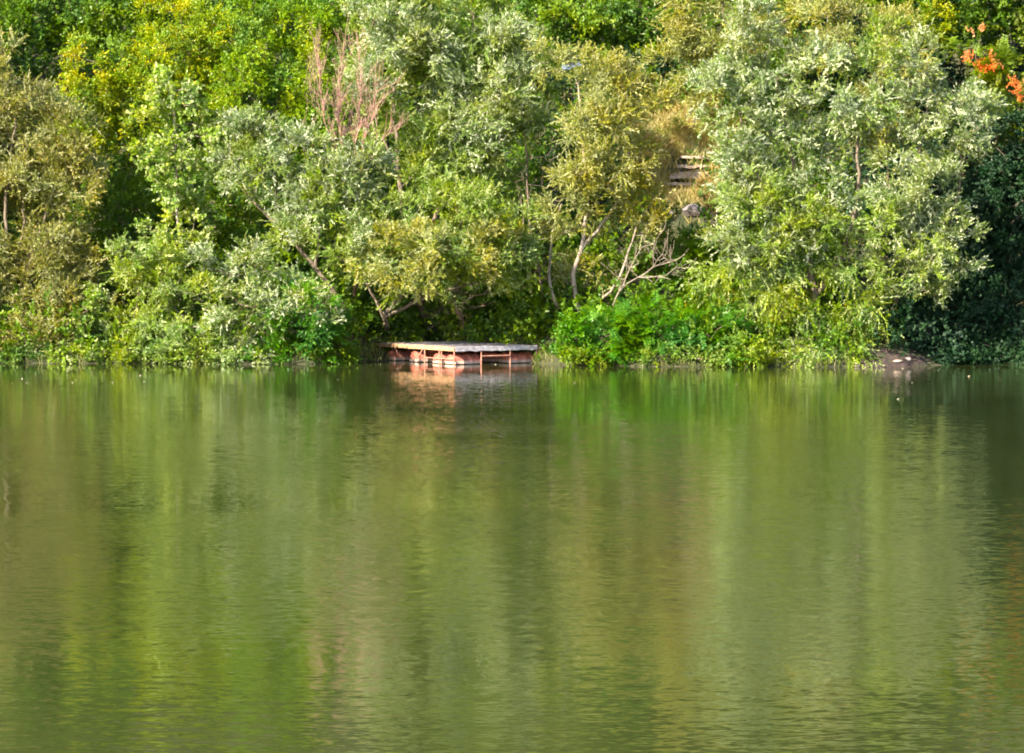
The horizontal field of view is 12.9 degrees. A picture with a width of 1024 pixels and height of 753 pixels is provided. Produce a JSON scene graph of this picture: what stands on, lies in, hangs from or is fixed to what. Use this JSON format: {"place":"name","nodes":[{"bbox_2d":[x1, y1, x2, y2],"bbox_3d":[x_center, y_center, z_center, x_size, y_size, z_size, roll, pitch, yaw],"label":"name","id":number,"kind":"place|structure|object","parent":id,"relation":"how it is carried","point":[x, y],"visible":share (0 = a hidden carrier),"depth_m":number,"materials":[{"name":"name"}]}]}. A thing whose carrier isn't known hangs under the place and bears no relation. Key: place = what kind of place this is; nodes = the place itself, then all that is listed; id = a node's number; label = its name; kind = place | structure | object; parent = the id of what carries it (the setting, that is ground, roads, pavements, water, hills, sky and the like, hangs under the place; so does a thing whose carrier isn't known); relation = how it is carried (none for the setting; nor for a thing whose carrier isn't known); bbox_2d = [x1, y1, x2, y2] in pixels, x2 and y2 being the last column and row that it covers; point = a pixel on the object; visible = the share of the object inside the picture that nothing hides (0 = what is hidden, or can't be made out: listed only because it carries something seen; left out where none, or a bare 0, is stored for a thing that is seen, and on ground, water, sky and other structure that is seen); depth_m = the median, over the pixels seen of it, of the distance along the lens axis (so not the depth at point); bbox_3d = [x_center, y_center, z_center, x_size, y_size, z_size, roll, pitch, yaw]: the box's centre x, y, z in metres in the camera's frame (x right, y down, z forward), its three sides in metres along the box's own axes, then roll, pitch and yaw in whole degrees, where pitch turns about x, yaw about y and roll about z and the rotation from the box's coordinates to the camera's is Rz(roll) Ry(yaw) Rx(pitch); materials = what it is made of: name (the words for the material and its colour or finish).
{"place":"outdoors","nodes":[
{"label":"outdoors","id":0,"kind":"place"},
{"bbox_2d":[0,361,1023,752],"bbox_3d":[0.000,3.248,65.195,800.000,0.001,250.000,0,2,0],"label":"water","id":1,"kind":"structure","parent":0,"point":[396,557],"depth_m":72.93,"materials":[{"name":"green liquid"}]},
{"bbox_2d":[378,341,537,364],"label":"raft","id":2,"kind":"object","parent":1,"relation":"on","point":[458,352],"visible":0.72,"depth_m":152.70,"materials":[{"name":"brown wood"}]},
{"bbox_2d":[0,0,1023,366],"bbox_3d":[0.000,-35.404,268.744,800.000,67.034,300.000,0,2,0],"label":"hillside","id":3,"kind":"structure","parent":0,"point":[636,282],"depth_m":159.10,"materials":[{"name":"green plant"}]},
{"bbox_2d":[0,335,95,363],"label":"bush","id":4,"kind":"object","parent":3,"relation":"on","point":[15,357],"visible":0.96,"depth_m":152.63,"materials":[{"name":"green plant"}]},
{"bbox_2d":[0,20,133,359],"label":"tree","id":5,"kind":"object","parent":3,"relation":"on","point":[55,239],"visible":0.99,"depth_m":153.91,"materials":[{"name":"green plant"}]},
{"bbox_2d":[30,280,119,363],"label":"bush","id":6,"kind":"object","parent":3,"relation":"on","point":[98,292],"visible":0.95,"depth_m":153.08,"materials":[{"name":"green plant"}]},
{"bbox_2d":[0,0,190,90],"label":"tree","id":7,"kind":"object","parent":3,"relation":"on","point":[109,13],"visible":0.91,"depth_m":163.56,"materials":[{"name":"green plant"}]},
{"bbox_2d":[38,23,185,183],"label":"tree","id":8,"kind":"object","parent":3,"relation":"on","point":[119,83],"visible":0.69,"depth_m":160.05,"materials":[{"name":"green plant"}]},
{"bbox_2d":[85,167,160,271],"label":"shrub","id":9,"kind":"object","parent":3,"relation":"on","point":[124,215],"visible":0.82,"depth_m":156.23,"materials":[{"name":"green plant"}]},
{"bbox_2d":[75,332,173,363],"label":"bush","id":10,"kind":"object","parent":3,"relation":"on","point":[105,346],"visible":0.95,"depth_m":152.45,"materials":[{"name":"green plant"}]},
{"bbox_2d":[96,228,190,363],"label":"willow shrub","id":11,"kind":"object","parent":3,"relation":"on","point":[128,269],"visible":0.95,"depth_m":152.70,"materials":[{"name":"green plant"}]},
{"bbox_2d":[118,62,232,310],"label":"poplar","id":12,"kind":"object","parent":3,"relation":"on","point":[165,155],"visible":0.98,"depth_m":154.09,"materials":[{"name":"green plant"}]},
{"bbox_2d":[121,240,254,363],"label":"willow shrub","id":13,"kind":"object","parent":3,"relation":"on","point":[145,319],"visible":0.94,"depth_m":152.18,"materials":[{"name":"green plant"}]},
{"bbox_2d":[129,0,250,143],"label":"tree","id":14,"kind":"object","parent":3,"relation":"on","point":[196,67],"visible":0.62,"depth_m":161.74,"materials":[{"name":"green plant"}]},
{"bbox_2d":[79,141,305,297],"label":"tree","id":15,"kind":"object","parent":3,"relation":"on","point":[217,221],"visible":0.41,"depth_m":157.37,"materials":[{"name":"green plant"}]},
{"bbox_2d":[167,334,272,364],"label":"bush","id":16,"kind":"object","parent":3,"relation":"on","point":[231,356],"visible":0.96,"depth_m":151.56,"materials":[{"name":"green plant"}]},
{"bbox_2d":[183,230,288,364],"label":"willow shrub","id":17,"kind":"object","parent":3,"relation":"on","point":[221,320],"visible":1,"depth_m":151.84,"materials":[{"name":"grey plant"}]},
{"bbox_2d":[184,0,363,181],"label":"tree","id":18,"kind":"object","parent":3,"relation":"on","point":[249,71],"visible":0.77,"depth_m":159.52,"materials":[{"name":"green plant"}]},
{"bbox_2d":[242,239,338,316],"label":"shrub","id":19,"kind":"object","parent":3,"relation":"on","point":[286,253],"visible":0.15,"depth_m":156.02,"materials":[{"name":"green plant"}]},
{"bbox_2d":[240,256,356,364],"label":"bush","id":20,"kind":"object","parent":3,"relation":"on","point":[319,322],"visible":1,"depth_m":151.51,"materials":[{"name":"green plant"}]},
{"bbox_2d":[202,99,404,326],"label":"willow","id":21,"kind":"object","parent":3,"relation":"on","point":[316,193],"visible":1,"depth_m":152.63,"materials":[{"name":"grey plant"}]},
{"bbox_2d":[297,313,366,363],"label":"bush","id":22,"kind":"object","parent":3,"relation":"on","point":[347,351],"visible":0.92,"depth_m":152.07,"materials":[{"name":"green plant"}]},
{"bbox_2d":[300,2,408,299],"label":"dead bush","id":23,"kind":"object","parent":3,"relation":"on","point":[338,104],"visible":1,"depth_m":153.62,"materials":[{"name":"plant"}]},
{"bbox_2d":[327,269,507,338],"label":"shrub","id":24,"kind":"object","parent":3,"relation":"on","point":[470,310],"visible":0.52,"depth_m":156.91,"materials":[{"name":"green plant"}]},
{"bbox_2d":[370,307,471,351],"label":"shrub","id":25,"kind":"object","parent":3,"relation":"on","point":[453,338],"visible":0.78,"depth_m":156.85,"materials":[{"name":"green plant"}]},
{"bbox_2d":[300,157,550,330],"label":"willow","id":26,"kind":"object","parent":3,"relation":"on","point":[417,228],"visible":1,"depth_m":151.80,"materials":[{"name":"green plant"}]},
{"bbox_2d":[0,330,860,366],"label":"bank grass","id":27,"kind":"structure","parent":3,"relation":"on","point":[517,342],"depth_m":152.19,"materials":[{"name":"green plant"}]},
{"bbox_2d":[0,0,890,366],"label":"undergrowth","id":28,"kind":"object","parent":3,"relation":"on","point":[612,242],"visible":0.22,"depth_m":157.19,"materials":[{"name":"green plant"}]},
{"bbox_2d":[331,0,574,337],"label":"willow","id":29,"kind":"object","parent":3,"relation":"on","point":[413,44],"visible":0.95,"depth_m":155.15,"materials":[{"name":"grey plant"}]},
{"bbox_2d":[412,265,541,340],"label":"dead bush","id":30,"kind":"object","parent":3,"relation":"on","point":[462,321],"visible":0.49,"depth_m":155.25,"materials":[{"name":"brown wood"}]},
{"bbox_2d":[458,300,560,353],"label":"shrub","id":31,"kind":"object","parent":3,"relation":"on","point":[476,337],"visible":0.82,"depth_m":154.54,"materials":[{"name":"green plant"}]},
{"bbox_2d":[0,0,1023,160],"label":"woodland foliage","id":32,"kind":"object","parent":3,"relation":"on","point":[1019,12],"visible":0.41,"depth_m":162.91,"materials":[{"name":"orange plant"}]},
{"bbox_2d":[468,195,586,338],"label":"shrub","id":33,"kind":"object","parent":3,"relation":"on","point":[561,243],"visible":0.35,"depth_m":156.75,"materials":[{"name":"green plant"}]},
{"bbox_2d":[502,96,579,302],"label":"dead bush","id":34,"kind":"object","parent":3,"relation":"on","point":[528,195],"visible":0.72,"depth_m":155.62,"materials":[{"name":"grey plant"}]},
{"bbox_2d":[562,61,581,69],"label":"blue sheet","id":35,"kind":"object","parent":3,"relation":"on","point":[570,67],"visible":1,"depth_m":152.95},
{"bbox_2d":[541,307,611,365],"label":"bush","id":36,"kind":"object","parent":3,"relation":"on","point":[566,328],"visible":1,"depth_m":150.50,"materials":[{"name":"green plant"}]},
{"bbox_2d":[557,340,611,365],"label":"bush","id":37,"kind":"object","parent":3,"relation":"on","point":[568,357],"visible":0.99,"depth_m":150.12,"materials":[{"name":"green plant"}]},
{"bbox_2d":[558,298,638,365],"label":"bush","id":38,"kind":"object","parent":3,"relation":"on","point":[614,346],"visible":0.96,"depth_m":150.13,"materials":[{"name":"green plant"}]},
{"bbox_2d":[511,0,692,82],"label":"tree","id":39,"kind":"object","parent":3,"relation":"on","point":[577,16],"visible":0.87,"depth_m":165.98,"materials":[{"name":"green plant"}]},
{"bbox_2d":[522,31,688,314],"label":"willow","id":40,"kind":"object","parent":3,"relation":"on","point":[594,114],"visible":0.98,"depth_m":152.72,"materials":[{"name":"green plant"}]},
{"bbox_2d":[511,36,699,187],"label":"shrub","id":41,"kind":"object","parent":3,"relation":"on","point":[665,67],"visible":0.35,"depth_m":164.59,"materials":[{"name":"green plant"}]},
{"bbox_2d":[599,295,696,364],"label":"bush","id":42,"kind":"object","parent":3,"relation":"on","point":[622,308],"visible":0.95,"depth_m":150.46,"materials":[{"name":"green plant"}]},
{"bbox_2d":[602,223,695,310],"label":"fallen branch","id":43,"kind":"object","parent":3,"relation":"on","point":[620,290],"visible":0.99,"depth_m":151.99,"materials":[{"name":"grey plant"}]},
{"bbox_2d":[602,220,733,312],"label":"shrub","id":44,"kind":"object","parent":3,"relation":"on","point":[679,274],"visible":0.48,"depth_m":154.94,"materials":[{"name":"green plant"}]},
{"bbox_2d":[618,290,723,359],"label":"bush","id":45,"kind":"object","parent":3,"relation":"on","point":[646,304],"visible":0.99,"depth_m":150.30,"materials":[{"name":"green plant"}]},
{"bbox_2d":[608,68,737,225],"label":"dry grass","id":46,"kind":"structure","parent":3,"relation":"on","point":[685,195],"depth_m":161.18,"materials":[{"name":"plant"}]},
{"bbox_2d":[636,342,726,366],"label":"bush","id":47,"kind":"object","parent":3,"relation":"on","point":[716,353],"visible":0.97,"depth_m":149.65,"materials":[{"name":"green plant"}]},
{"bbox_2d":[642,201,726,284],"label":"bush","id":48,"kind":"object","parent":3,"relation":"on","point":[690,246],"visible":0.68,"depth_m":154.32,"materials":[{"name":"green plant"}]},
{"bbox_2d":[682,204,705,215],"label":"boulder","id":49,"kind":"object","parent":3,"relation":"on","point":[692,212],"visible":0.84,"depth_m":157.62,"materials":[{"name":"grey stone"}]},
{"bbox_2d":[665,156,724,191],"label":"stone steps","id":50,"kind":"structure","parent":3,"relation":"on","point":[675,176],"depth_m":160.42,"materials":[{"name":"grey stone"}]},
{"bbox_2d":[648,60,748,142],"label":"shrub","id":51,"kind":"object","parent":3,"relation":"on","point":[696,99],"visible":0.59,"depth_m":161.94,"materials":[{"name":"green plant"}]},
{"bbox_2d":[651,302,760,366],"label":"bush","id":52,"kind":"object","parent":3,"relation":"on","point":[721,317],"visible":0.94,"depth_m":150.21,"materials":[{"name":"green plant"}]},
{"bbox_2d":[678,282,741,313],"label":"shrub","id":53,"kind":"object","parent":3,"relation":"on","point":[707,293],"visible":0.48,"depth_m":152.80,"materials":[{"name":"green plant"}]},
{"bbox_2d":[719,321,775,366],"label":"bush","id":54,"kind":"object","parent":3,"relation":"on","point":[756,357],"visible":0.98,"depth_m":149.33,"materials":[{"name":"green plant"}]},
{"bbox_2d":[639,0,868,91],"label":"tree","id":55,"kind":"object","parent":3,"relation":"on","point":[696,42],"visible":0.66,"depth_m":160.73,"materials":[{"name":"green plant"}]},
{"bbox_2d":[679,0,910,367],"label":"willow","id":56,"kind":"object","parent":3,"relation":"on","point":[753,206],"visible":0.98,"depth_m":150.68,"materials":[{"name":"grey plant"}]},
{"bbox_2d":[791,0,940,158],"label":"tree","id":57,"kind":"object","parent":3,"relation":"on","point":[814,8],"visible":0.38,"depth_m":156.72,"materials":[{"name":"green plant"}]},
{"bbox_2d":[789,0,1023,363],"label":"shaded undergrowth","id":58,"kind":"object","parent":3,"relation":"on","point":[910,308],"visible":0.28,"depth_m":155.71,"materials":[{"name":"green plant"}]},
{"bbox_2d":[835,6,1012,319],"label":"willow","id":59,"kind":"object","parent":3,"relation":"on","point":[896,216],"visible":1,"depth_m":150.69,"materials":[{"name":"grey plant"}]},
{"bbox_2d":[854,0,1023,65],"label":"tree","id":60,"kind":"object","parent":3,"relation":"on","point":[954,15],"visible":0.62,"depth_m":164.17,"materials":[{"name":"green plant"}]},
{"bbox_2d":[889,167,999,322],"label":"tree","id":61,"kind":"object","parent":3,"relation":"on","point":[969,181],"visible":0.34,"depth_m":158.96,"materials":[{"name":"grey plant"}]},
{"bbox_2d":[906,301,1008,364],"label":"bush","id":62,"kind":"object","parent":3,"relation":"on","point":[967,351],"visible":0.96,"depth_m":151.68,"materials":[{"name":"green plant"}]},
{"bbox_2d":[934,106,1023,316],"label":"tree","id":63,"kind":"object","parent":3,"relation":"on","point":[1009,162],"visible":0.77,"depth_m":157.67,"materials":[{"name":"green plant"}]},
{"bbox_2d":[940,22,1023,148],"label":"sumac","id":64,"kind":"object","parent":3,"relation":"on","point":[998,66],"visible":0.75,"depth_m":160.67,"materials":[{"name":"orange plant"}]},
{"bbox_2d":[948,99,1021,169],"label":"shrub","id":65,"kind":"object","parent":3,"relation":"on","point":[1005,141],"visible":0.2,"depth_m":160.74,"materials":[{"name":"green plant"}]},
{"bbox_2d":[989,320,1023,364],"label":"bush","id":66,"kind":"object","parent":3,"relation":"on","point":[1016,345],"visible":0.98,"depth_m":151.99,"materials":[{"name":"green plant"}]},
{"bbox_2d":[846,347,927,367],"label":"earth ground","id":67,"kind":"structure","parent":0,"point":[904,362],"depth_m":149.85,"materials":[{"name":"soil"}]}
]}

